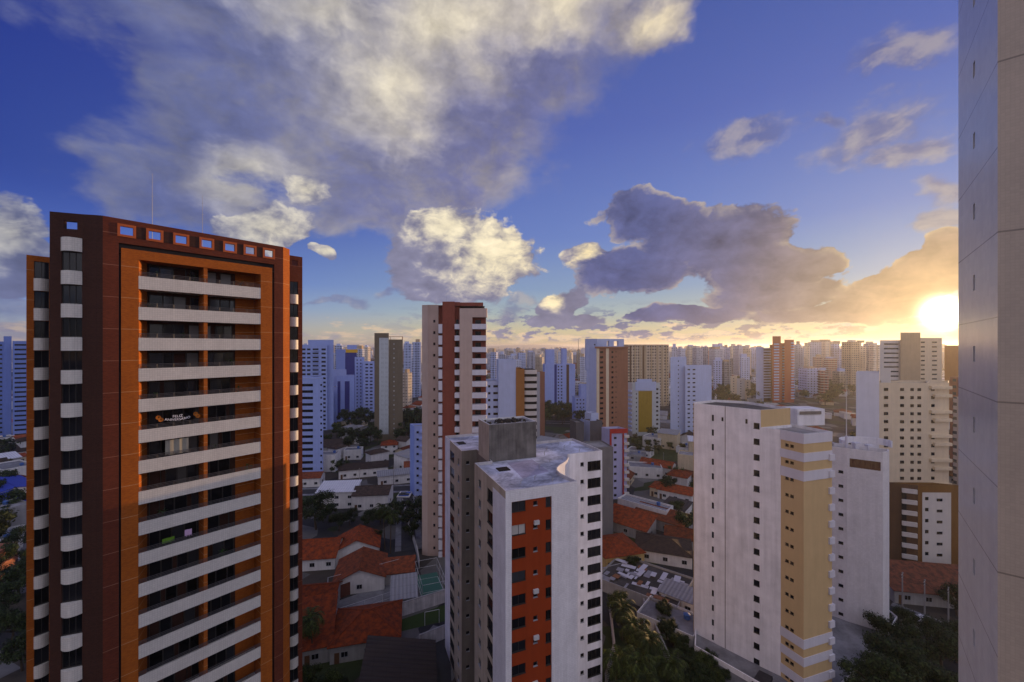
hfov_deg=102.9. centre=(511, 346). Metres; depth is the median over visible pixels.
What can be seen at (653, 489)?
house
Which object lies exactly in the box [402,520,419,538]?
tree
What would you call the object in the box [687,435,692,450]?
building
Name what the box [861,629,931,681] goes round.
tree
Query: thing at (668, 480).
tree
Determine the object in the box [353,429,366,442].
tree
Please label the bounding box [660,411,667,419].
building
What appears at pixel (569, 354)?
residential tower
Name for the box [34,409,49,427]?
window
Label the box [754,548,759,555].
window
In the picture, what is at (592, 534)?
window
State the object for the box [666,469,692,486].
house
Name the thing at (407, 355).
residential tower
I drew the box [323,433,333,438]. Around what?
tree
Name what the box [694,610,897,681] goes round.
podium
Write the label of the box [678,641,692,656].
tree
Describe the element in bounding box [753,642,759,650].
window
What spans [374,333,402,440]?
residential tower
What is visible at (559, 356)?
residential tower
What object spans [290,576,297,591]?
window
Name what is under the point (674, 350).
residential tower
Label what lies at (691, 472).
house
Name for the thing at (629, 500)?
flat roofed building
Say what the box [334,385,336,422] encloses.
apartment block
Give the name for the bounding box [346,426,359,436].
tree
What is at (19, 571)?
tree
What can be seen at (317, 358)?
residential tower
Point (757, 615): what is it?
window
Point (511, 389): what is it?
residential tower
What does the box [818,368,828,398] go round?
residential tower
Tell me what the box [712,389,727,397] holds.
tree
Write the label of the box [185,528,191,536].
towel
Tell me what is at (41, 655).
window
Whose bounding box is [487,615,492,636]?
window
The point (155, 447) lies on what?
sliding door
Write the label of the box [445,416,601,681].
white red tower
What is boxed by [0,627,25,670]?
tree
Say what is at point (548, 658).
window
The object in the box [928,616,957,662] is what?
tree
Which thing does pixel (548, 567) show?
window
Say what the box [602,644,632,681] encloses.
palm tree
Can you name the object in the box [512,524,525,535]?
window
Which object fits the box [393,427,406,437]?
tree
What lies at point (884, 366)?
window
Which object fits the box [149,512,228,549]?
sliding door
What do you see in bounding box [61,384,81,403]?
window
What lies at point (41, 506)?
window
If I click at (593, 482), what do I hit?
window
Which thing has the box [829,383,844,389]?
tree
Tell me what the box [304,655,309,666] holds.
door
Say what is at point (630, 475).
house
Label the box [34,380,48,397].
window
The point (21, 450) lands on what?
house
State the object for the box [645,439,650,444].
tree
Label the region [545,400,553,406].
tree
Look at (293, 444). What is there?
window
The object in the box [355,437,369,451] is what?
tree
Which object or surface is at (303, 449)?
window
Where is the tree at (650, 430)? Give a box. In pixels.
[646,426,656,433]
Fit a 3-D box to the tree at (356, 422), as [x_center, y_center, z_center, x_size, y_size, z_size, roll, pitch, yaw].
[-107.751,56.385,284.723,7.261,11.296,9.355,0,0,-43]
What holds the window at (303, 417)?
in the apartment block at (312, 424)
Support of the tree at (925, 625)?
on the ground at (326, 529)
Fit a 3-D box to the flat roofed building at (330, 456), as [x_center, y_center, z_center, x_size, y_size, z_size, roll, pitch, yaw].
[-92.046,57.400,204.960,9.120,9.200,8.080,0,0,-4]
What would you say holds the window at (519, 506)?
in the white red tower at (523, 555)
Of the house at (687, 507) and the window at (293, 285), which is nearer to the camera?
the window at (293, 285)
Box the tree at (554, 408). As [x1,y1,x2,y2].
[550,405,560,419]
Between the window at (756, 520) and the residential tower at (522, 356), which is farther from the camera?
the residential tower at (522, 356)
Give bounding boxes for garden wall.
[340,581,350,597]
[402,498,419,567]
[402,589,444,615]
[419,624,444,641]
[605,607,614,681]
[643,598,670,669]
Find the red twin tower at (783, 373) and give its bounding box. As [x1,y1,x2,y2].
[772,336,794,402]
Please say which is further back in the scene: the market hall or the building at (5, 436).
the building at (5, 436)
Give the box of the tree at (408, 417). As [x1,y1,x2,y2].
[403,410,420,423]
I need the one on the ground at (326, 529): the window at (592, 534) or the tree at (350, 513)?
the tree at (350, 513)
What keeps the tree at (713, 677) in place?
on the ground at (326, 529)
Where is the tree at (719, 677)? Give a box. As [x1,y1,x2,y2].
[712,666,724,681]
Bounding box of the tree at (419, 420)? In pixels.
[412,416,421,423]
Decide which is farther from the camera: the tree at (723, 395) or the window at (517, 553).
the tree at (723, 395)
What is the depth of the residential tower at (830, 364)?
595.29 m
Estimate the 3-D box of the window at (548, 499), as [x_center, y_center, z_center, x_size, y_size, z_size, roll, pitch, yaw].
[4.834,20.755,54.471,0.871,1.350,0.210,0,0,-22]
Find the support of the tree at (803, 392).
on the ground at (326, 529)
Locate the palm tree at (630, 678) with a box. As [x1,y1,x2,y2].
[615,669,646,681]
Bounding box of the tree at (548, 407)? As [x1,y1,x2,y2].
[545,405,554,419]
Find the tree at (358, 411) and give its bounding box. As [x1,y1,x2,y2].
[353,406,369,419]
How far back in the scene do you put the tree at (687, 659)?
75.96 m
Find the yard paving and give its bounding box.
[336,585,389,613]
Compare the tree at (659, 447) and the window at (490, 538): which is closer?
the window at (490, 538)
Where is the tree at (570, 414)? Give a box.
[556,410,572,422]
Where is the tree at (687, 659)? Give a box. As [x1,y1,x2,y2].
[679,653,694,670]
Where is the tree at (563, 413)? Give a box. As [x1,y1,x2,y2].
[554,408,569,423]
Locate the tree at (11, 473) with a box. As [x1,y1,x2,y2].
[0,469,19,476]
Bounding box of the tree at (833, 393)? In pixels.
[825,389,838,400]
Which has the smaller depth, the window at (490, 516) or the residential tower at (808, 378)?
the window at (490, 516)
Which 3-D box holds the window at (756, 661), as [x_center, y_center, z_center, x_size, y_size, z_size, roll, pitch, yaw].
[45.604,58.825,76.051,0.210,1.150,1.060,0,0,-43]
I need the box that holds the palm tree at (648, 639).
[633,623,668,677]
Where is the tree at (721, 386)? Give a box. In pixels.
[717,383,728,389]
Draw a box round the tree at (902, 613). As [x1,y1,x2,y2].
[889,604,921,627]
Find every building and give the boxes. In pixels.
[0,435,14,446]
[0,451,21,460]
[0,459,25,474]
[0,498,25,526]
[0,524,24,547]
[323,450,340,471]
[338,424,363,438]
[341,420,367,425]
[344,446,362,459]
[377,467,409,484]
[393,448,409,468]
[537,435,559,441]
[618,493,672,514]
[627,446,653,457]
[637,595,694,647]
[643,433,660,447]
[657,428,680,449]
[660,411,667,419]
[660,419,669,427]
[676,442,687,451]
[678,450,692,470]
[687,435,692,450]
[747,398,761,401]
[825,412,831,418]
[839,411,855,419]
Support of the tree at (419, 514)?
on the ground at (326, 529)
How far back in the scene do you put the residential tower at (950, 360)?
329.83 m
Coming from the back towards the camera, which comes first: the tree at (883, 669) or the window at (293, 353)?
the tree at (883, 669)
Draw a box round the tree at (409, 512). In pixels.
[395,507,418,524]
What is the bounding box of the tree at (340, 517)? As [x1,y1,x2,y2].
[327,511,348,530]
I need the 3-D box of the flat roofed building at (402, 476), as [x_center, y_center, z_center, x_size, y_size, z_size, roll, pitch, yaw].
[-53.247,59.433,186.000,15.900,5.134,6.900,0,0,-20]
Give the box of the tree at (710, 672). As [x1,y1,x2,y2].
[698,662,715,678]
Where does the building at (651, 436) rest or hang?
on the vacant lot
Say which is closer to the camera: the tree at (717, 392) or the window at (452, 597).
the window at (452, 597)
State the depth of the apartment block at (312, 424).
196.64 m
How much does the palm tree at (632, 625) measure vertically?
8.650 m
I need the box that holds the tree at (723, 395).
[720,392,728,399]
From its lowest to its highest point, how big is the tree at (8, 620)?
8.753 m
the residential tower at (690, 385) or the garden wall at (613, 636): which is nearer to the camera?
the garden wall at (613, 636)
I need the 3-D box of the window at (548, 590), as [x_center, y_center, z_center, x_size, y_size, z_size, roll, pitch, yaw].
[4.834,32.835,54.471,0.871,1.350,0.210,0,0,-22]
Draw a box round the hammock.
[162,536,173,543]
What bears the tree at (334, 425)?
on the ground at (326, 529)
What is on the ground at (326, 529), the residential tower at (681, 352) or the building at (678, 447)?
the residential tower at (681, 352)
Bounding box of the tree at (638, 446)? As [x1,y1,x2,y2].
[635,444,643,449]
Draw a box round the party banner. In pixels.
[156,412,199,421]
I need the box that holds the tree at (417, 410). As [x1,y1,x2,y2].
[404,406,421,417]
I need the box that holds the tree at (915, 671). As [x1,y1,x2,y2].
[898,639,947,681]
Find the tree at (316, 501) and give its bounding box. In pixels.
[302,489,335,529]
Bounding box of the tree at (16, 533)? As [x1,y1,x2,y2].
[0,524,25,544]
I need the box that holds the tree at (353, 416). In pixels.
[342,414,362,424]
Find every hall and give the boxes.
[0,475,25,492]
[338,460,388,478]
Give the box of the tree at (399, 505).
[387,500,405,523]
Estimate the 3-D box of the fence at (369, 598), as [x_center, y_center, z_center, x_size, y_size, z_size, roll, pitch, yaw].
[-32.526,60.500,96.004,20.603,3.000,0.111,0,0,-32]
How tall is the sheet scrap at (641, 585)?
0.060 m
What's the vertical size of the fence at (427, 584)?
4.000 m
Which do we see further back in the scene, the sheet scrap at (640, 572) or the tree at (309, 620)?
the sheet scrap at (640, 572)
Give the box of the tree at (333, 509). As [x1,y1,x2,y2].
[322,503,336,516]
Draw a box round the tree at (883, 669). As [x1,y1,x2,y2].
[836,646,910,681]
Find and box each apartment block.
[302,377,322,471]
[334,369,353,420]
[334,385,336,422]
[410,423,421,495]
[570,412,628,498]
[572,384,585,420]
[582,441,612,534]
[730,376,750,398]
[889,482,957,564]
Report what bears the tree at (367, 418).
on the ground at (326, 529)
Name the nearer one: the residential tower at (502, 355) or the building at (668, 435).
the building at (668, 435)
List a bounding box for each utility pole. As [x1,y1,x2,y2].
[901,572,903,606]
[905,578,925,615]
[926,584,950,622]
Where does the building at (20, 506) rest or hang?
on the ground at (326, 529)
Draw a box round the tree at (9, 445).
[0,437,20,452]
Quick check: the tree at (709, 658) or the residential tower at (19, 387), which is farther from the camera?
the residential tower at (19, 387)
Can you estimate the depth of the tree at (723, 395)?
435.70 m
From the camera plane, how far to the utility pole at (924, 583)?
93.58 m
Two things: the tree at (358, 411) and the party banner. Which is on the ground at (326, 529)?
the tree at (358, 411)
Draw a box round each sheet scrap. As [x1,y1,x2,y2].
[615,558,627,563]
[621,563,635,568]
[632,582,648,588]
[636,569,644,575]
[639,564,647,569]
[643,570,651,577]
[650,587,657,594]
[653,594,669,602]
[659,572,667,579]
[674,575,680,581]
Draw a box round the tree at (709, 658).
[704,647,718,665]
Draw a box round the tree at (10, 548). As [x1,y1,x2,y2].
[0,540,25,561]
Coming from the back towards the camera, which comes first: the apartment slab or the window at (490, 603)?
the apartment slab
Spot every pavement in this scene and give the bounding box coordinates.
[302,484,409,495]
[395,496,421,551]
[891,603,941,630]
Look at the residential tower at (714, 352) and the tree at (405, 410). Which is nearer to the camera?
the tree at (405, 410)
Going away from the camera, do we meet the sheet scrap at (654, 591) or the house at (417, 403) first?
the sheet scrap at (654, 591)
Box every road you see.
[302,486,409,493]
[401,496,415,550]
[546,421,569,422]
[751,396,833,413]
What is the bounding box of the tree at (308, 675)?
[302,662,322,681]
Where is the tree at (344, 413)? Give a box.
[336,409,354,421]
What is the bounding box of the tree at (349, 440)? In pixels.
[342,435,355,446]
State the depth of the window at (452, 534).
78.78 m
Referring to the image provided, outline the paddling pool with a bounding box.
[397,491,411,497]
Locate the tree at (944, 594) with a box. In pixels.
[936,580,957,615]
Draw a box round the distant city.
[0,347,957,577]
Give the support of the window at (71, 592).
in the brick tower at (117, 590)
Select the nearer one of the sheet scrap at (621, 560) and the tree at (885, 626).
the tree at (885, 626)
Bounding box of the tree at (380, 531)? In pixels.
[373,529,383,537]
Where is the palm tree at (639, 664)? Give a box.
[620,644,656,681]
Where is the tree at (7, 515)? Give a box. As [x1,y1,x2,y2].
[0,507,18,534]
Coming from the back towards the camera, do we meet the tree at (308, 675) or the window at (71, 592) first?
the tree at (308, 675)
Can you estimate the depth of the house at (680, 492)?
163.59 m
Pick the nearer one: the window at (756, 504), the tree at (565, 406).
the window at (756, 504)
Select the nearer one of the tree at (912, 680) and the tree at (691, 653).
the tree at (912, 680)
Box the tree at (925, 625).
[905,613,942,646]
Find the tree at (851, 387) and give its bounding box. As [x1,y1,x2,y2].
[848,385,855,394]
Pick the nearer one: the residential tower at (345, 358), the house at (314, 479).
the house at (314, 479)
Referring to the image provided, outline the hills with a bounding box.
[371,344,803,347]
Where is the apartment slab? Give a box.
[624,344,668,405]
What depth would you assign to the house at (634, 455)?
211.10 m
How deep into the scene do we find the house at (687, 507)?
147.50 m
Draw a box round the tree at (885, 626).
[862,609,906,653]
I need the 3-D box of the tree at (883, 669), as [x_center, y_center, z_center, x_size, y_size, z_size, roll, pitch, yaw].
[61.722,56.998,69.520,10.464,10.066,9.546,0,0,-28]
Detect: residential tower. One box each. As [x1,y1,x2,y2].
[0,341,3,435]
[4,336,11,434]
[13,341,25,434]
[302,340,333,429]
[335,344,342,368]
[336,345,357,407]
[355,357,373,415]
[357,346,363,356]
[364,345,370,360]
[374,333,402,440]
[403,369,411,406]
[404,341,411,371]
[412,339,420,396]
[486,352,490,370]
[486,359,536,441]
[491,348,497,378]
[499,351,505,358]
[506,354,520,366]
[507,348,513,355]
[518,351,525,367]
[527,351,534,368]
[535,353,543,370]
[537,371,544,436]
[543,349,574,404]
[554,347,559,360]
[558,350,560,362]
[567,350,572,363]
[571,351,576,362]
[577,349,581,373]
[580,354,585,382]
[585,339,628,447]
[628,379,659,435]
[670,357,711,434]
[672,344,676,356]
[677,346,685,356]
[687,345,693,364]
[692,346,702,364]
[702,345,707,364]
[709,347,722,375]
[713,357,721,389]
[718,343,723,359]
[722,360,730,385]
[724,345,729,360]
[729,344,735,356]
[730,357,732,373]
[733,344,744,374]
[740,354,749,379]
[743,345,750,374]
[749,347,755,371]
[756,345,771,400]
[794,341,803,378]
[798,366,819,397]
[803,343,809,365]
[804,357,807,365]
[808,340,820,365]
[813,354,822,367]
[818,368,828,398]
[820,339,832,359]
[824,357,836,380]
[830,341,840,367]
[833,368,847,394]
[841,340,859,391]
[856,369,952,484]
[857,340,865,370]
[863,341,872,370]
[868,343,879,380]
[880,332,941,381]
[942,351,943,370]
[944,345,957,417]
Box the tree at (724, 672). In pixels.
[715,665,731,680]
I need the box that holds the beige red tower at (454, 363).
[422,302,486,556]
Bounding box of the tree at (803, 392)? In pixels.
[799,389,807,395]
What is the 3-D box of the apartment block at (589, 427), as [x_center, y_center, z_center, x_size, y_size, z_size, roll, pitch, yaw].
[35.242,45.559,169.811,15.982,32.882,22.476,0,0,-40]
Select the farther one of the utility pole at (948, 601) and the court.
the court
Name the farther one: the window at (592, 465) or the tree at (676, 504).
the tree at (676, 504)
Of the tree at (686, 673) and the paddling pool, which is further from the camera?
the paddling pool
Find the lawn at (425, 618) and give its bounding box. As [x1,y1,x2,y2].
[402,605,444,630]
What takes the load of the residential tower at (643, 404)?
on the vacant lot
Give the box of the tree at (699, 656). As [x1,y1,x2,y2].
[688,649,712,676]
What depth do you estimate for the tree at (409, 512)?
136.91 m
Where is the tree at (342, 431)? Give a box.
[336,427,346,438]
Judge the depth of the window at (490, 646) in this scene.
57.89 m
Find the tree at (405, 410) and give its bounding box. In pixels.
[403,408,415,419]
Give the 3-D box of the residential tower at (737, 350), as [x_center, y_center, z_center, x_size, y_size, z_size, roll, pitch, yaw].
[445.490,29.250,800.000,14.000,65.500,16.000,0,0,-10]
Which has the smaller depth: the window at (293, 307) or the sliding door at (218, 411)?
the sliding door at (218, 411)
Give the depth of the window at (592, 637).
71.98 m
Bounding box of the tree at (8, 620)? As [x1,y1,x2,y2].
[0,603,25,640]
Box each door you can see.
[149,265,230,284]
[149,294,233,311]
[149,324,231,338]
[149,352,233,367]
[149,378,229,397]
[149,404,233,428]
[149,431,230,458]
[149,458,229,489]
[149,484,231,519]
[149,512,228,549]
[149,538,233,580]
[149,564,233,610]
[149,592,230,639]
[149,618,233,669]
[162,645,233,681]
[215,672,233,681]
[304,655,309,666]
[334,653,338,663]
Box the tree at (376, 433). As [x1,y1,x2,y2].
[372,429,382,445]
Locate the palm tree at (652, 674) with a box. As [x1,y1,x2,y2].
[645,670,659,681]
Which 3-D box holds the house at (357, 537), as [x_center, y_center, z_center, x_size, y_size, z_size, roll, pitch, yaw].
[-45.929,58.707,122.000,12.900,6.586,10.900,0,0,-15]
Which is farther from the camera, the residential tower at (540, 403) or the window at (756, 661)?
the residential tower at (540, 403)
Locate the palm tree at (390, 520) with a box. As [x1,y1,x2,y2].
[382,510,399,553]
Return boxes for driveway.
[436,639,450,681]
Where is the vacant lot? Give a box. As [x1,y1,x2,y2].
[637,437,677,460]
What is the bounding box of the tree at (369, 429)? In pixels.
[364,425,377,442]
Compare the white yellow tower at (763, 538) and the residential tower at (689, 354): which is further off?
the residential tower at (689, 354)
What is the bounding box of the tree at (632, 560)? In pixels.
[625,555,640,566]
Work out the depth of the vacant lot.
233.50 m
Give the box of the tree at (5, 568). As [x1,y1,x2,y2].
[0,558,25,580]
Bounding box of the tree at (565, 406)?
[562,403,571,417]
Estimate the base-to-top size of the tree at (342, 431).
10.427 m
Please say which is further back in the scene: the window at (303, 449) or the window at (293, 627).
the window at (303, 449)
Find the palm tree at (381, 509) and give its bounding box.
[372,503,392,549]
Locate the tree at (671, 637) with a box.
[669,633,682,650]
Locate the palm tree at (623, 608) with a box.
[607,598,636,640]
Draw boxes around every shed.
[323,439,343,450]
[359,635,436,681]
[383,555,415,584]
[390,572,417,601]
[657,578,692,611]
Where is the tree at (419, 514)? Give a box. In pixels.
[413,506,421,519]
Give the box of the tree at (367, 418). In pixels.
[361,410,373,423]
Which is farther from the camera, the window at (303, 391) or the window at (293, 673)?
the window at (303, 391)
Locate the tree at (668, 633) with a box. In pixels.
[665,630,676,646]
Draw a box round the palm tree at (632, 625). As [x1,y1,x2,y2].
[617,611,651,659]
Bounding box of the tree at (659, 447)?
[653,444,661,453]
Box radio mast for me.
[578,339,578,380]
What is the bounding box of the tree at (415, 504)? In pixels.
[404,495,421,512]
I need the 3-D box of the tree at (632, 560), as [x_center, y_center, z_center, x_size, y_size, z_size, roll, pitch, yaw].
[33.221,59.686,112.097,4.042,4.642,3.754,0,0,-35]
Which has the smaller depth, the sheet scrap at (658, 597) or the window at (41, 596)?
the window at (41, 596)
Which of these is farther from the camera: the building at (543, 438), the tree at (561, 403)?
the tree at (561, 403)
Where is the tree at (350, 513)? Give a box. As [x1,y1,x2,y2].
[343,506,358,525]
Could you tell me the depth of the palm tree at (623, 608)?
85.80 m
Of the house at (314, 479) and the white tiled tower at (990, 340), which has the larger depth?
the house at (314, 479)
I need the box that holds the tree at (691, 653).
[686,646,695,656]
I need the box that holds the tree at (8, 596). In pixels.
[0,578,25,610]
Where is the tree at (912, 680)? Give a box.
[904,673,922,681]
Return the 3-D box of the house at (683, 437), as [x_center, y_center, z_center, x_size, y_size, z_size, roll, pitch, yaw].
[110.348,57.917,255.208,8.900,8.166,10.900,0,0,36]
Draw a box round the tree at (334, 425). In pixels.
[331,423,341,432]
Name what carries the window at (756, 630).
in the white yellow tower at (763, 538)
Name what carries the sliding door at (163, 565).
in the brick tower at (117, 590)
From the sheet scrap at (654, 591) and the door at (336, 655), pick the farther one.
the sheet scrap at (654, 591)
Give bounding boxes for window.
[34,261,49,279]
[34,291,48,308]
[34,321,49,338]
[34,351,49,367]
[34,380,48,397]
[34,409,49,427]
[34,439,49,456]
[34,468,48,486]
[34,497,49,516]
[34,527,49,546]
[34,556,49,576]
[34,585,49,606]
[34,615,49,636]
[34,644,49,666]
[34,673,48,681]
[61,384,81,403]
[61,515,81,536]
[61,646,81,669]
[62,252,81,270]
[62,285,81,303]
[62,318,81,336]
[62,351,81,369]
[62,417,81,436]
[62,450,81,469]
[62,482,81,502]
[62,548,81,569]
[62,581,81,602]
[62,614,81,635]
[290,281,297,294]
[290,304,298,317]
[290,327,297,339]
[290,350,298,362]
[290,372,297,385]
[290,395,297,407]
[290,417,298,430]
[290,440,297,453]
[290,463,298,476]
[290,485,297,499]
[290,508,298,522]
[290,531,297,545]
[290,553,298,568]
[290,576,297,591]
[290,599,297,613]
[290,621,298,636]
[290,644,297,659]
[290,666,298,681]
[302,390,312,392]
[302,403,312,405]
[302,416,312,418]
[302,422,312,424]
[302,435,312,437]
[302,448,312,450]
[302,461,312,463]
[311,653,318,659]
[341,651,347,657]
[450,451,453,462]
[450,482,453,494]
[450,529,453,541]
[450,560,453,573]
[450,576,453,589]
[450,592,453,605]
[450,607,453,621]
[450,623,453,637]
[450,638,453,653]
[450,654,453,669]
[466,461,583,675]
[475,365,480,369]
[475,376,480,380]
[475,410,480,414]
[487,488,492,506]
[487,509,492,527]
[487,531,492,549]
[487,552,492,571]
[487,573,492,593]
[487,594,492,615]
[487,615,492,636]
[487,636,492,658]
[487,657,492,680]
[512,500,525,512]
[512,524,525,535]
[512,547,525,559]
[512,570,525,582]
[512,593,525,606]
[512,616,525,629]
[512,640,525,653]
[512,663,525,676]
[545,542,550,552]
[545,564,550,575]
[545,609,550,620]
[545,632,550,643]
[546,496,550,506]
[546,519,550,529]
[546,587,550,597]
[546,655,550,665]
[587,477,600,488]
[587,528,600,540]
[587,545,600,557]
[587,597,600,609]
[587,614,600,626]
[587,665,600,678]
[588,460,600,470]
[588,494,600,505]
[588,511,600,522]
[588,562,600,574]
[588,580,600,591]
[588,631,600,643]
[588,648,600,660]
[753,423,759,429]
[753,470,759,476]
[753,517,759,523]
[753,564,759,571]
[753,611,759,618]
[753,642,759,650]
[754,438,759,444]
[754,454,759,460]
[754,485,759,492]
[754,501,759,508]
[754,532,759,539]
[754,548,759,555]
[754,579,759,587]
[754,595,759,602]
[754,626,759,634]
[754,658,759,665]
[800,411,820,414]
[884,343,898,344]
[884,366,898,367]
[904,595,910,599]
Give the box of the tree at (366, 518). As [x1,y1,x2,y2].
[360,507,378,526]
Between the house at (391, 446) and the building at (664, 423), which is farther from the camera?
the building at (664, 423)
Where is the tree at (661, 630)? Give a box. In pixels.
[655,622,665,634]
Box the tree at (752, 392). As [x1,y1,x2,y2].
[745,387,759,397]
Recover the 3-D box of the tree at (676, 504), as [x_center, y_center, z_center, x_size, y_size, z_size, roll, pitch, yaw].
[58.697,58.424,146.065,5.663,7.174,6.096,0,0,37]
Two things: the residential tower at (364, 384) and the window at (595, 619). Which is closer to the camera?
the window at (595, 619)
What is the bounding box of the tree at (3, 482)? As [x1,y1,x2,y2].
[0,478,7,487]
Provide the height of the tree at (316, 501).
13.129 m
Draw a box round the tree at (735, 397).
[728,393,740,400]
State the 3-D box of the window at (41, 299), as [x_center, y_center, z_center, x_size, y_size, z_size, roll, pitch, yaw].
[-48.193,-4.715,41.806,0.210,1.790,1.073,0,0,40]
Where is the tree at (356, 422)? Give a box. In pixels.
[352,419,361,424]
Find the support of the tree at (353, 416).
on the ground at (326, 529)
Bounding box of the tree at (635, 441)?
[631,438,639,443]
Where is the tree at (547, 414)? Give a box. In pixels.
[545,409,552,423]
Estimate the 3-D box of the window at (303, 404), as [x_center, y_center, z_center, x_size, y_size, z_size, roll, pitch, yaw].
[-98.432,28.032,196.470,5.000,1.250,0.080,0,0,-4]
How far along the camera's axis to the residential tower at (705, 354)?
796.68 m
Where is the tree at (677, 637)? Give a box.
[673,631,689,645]
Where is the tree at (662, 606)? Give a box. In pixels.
[655,597,672,616]
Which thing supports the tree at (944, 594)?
on the ground at (326, 529)
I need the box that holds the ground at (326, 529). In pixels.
[0,347,957,681]
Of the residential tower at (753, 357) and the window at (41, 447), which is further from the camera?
the residential tower at (753, 357)
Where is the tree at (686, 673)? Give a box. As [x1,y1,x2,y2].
[671,660,699,681]
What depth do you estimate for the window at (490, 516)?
57.89 m
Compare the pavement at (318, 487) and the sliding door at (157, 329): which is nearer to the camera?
the sliding door at (157, 329)
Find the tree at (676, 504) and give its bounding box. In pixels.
[667,499,684,508]
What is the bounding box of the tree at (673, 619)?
[660,617,677,630]
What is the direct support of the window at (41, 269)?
in the brick tower at (117, 590)
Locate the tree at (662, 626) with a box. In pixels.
[660,619,674,639]
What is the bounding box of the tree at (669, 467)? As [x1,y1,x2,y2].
[667,465,684,472]
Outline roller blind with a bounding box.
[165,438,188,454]
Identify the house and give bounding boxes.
[0,457,8,462]
[11,434,25,442]
[12,437,25,447]
[13,447,25,452]
[18,452,25,460]
[302,471,325,486]
[302,537,343,570]
[302,581,342,604]
[302,591,337,666]
[315,479,361,508]
[326,599,402,664]
[328,444,348,458]
[332,546,387,593]
[337,524,381,563]
[351,484,394,509]
[364,448,388,461]
[380,440,397,453]
[394,445,409,452]
[395,435,409,448]
[403,405,415,410]
[404,461,409,467]
[411,401,421,406]
[559,433,569,438]
[602,532,645,566]
[613,503,657,537]
[627,450,645,462]
[627,469,634,486]
[628,461,662,478]
[635,501,690,531]
[635,531,692,568]
[639,457,675,475]
[648,481,658,496]
[656,481,692,501]
[662,496,692,513]
[664,524,692,548]
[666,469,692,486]
[680,431,692,442]
[684,469,692,481]
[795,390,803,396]
[809,426,827,430]
[819,399,833,404]
[833,409,851,415]
[850,414,855,425]
[889,559,957,608]
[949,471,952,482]
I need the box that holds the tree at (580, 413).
[572,408,585,419]
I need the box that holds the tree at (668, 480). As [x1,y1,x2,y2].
[660,474,676,486]
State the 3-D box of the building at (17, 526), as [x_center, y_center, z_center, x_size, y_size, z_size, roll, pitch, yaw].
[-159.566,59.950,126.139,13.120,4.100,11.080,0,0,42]
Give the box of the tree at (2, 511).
[0,509,10,522]
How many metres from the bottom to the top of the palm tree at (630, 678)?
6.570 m
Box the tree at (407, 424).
[398,422,416,432]
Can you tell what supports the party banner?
attached to the brick tower at (117, 590)
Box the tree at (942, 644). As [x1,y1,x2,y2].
[898,622,957,667]
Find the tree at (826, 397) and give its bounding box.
[816,393,834,405]
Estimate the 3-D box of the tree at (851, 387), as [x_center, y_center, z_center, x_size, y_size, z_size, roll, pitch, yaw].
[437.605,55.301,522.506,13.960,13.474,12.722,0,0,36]
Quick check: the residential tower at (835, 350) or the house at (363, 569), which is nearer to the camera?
the house at (363, 569)
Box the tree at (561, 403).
[554,401,565,408]
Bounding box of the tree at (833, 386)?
[829,384,840,389]
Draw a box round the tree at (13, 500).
[0,495,25,508]
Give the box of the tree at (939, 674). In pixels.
[915,658,957,681]
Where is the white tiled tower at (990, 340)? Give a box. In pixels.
[958,0,1023,681]
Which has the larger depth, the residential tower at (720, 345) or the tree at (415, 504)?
the residential tower at (720, 345)
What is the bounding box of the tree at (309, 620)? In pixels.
[302,605,324,643]
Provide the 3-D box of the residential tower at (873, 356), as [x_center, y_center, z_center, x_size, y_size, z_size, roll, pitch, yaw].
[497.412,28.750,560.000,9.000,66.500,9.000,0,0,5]
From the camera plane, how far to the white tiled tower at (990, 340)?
15.09 m
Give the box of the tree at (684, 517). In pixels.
[674,510,692,527]
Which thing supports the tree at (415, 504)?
on the ground at (326, 529)
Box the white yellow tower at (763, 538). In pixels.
[693,400,834,681]
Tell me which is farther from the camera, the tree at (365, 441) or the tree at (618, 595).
the tree at (365, 441)
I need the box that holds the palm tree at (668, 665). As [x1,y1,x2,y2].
[651,648,689,681]
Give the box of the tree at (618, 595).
[606,589,628,622]
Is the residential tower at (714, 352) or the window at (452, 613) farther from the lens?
the residential tower at (714, 352)
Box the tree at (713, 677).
[691,661,715,681]
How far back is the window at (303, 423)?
196.46 m
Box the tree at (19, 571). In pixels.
[0,557,25,596]
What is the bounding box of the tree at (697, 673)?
[687,661,713,681]
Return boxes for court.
[418,572,442,594]
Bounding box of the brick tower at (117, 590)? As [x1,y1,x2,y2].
[26,182,301,681]
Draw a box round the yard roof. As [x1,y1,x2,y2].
[602,559,692,609]
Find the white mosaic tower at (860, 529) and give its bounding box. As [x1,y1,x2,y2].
[832,389,892,629]
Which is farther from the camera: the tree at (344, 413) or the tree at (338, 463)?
the tree at (344, 413)
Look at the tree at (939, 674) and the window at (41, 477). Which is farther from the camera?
the tree at (939, 674)
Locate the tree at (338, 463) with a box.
[330,458,349,470]
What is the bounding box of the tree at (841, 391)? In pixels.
[834,389,844,398]
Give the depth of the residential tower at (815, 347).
695.08 m
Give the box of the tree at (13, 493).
[0,487,25,500]
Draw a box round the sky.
[0,0,957,346]
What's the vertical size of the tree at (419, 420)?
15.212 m
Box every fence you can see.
[341,592,388,607]
[415,558,444,595]

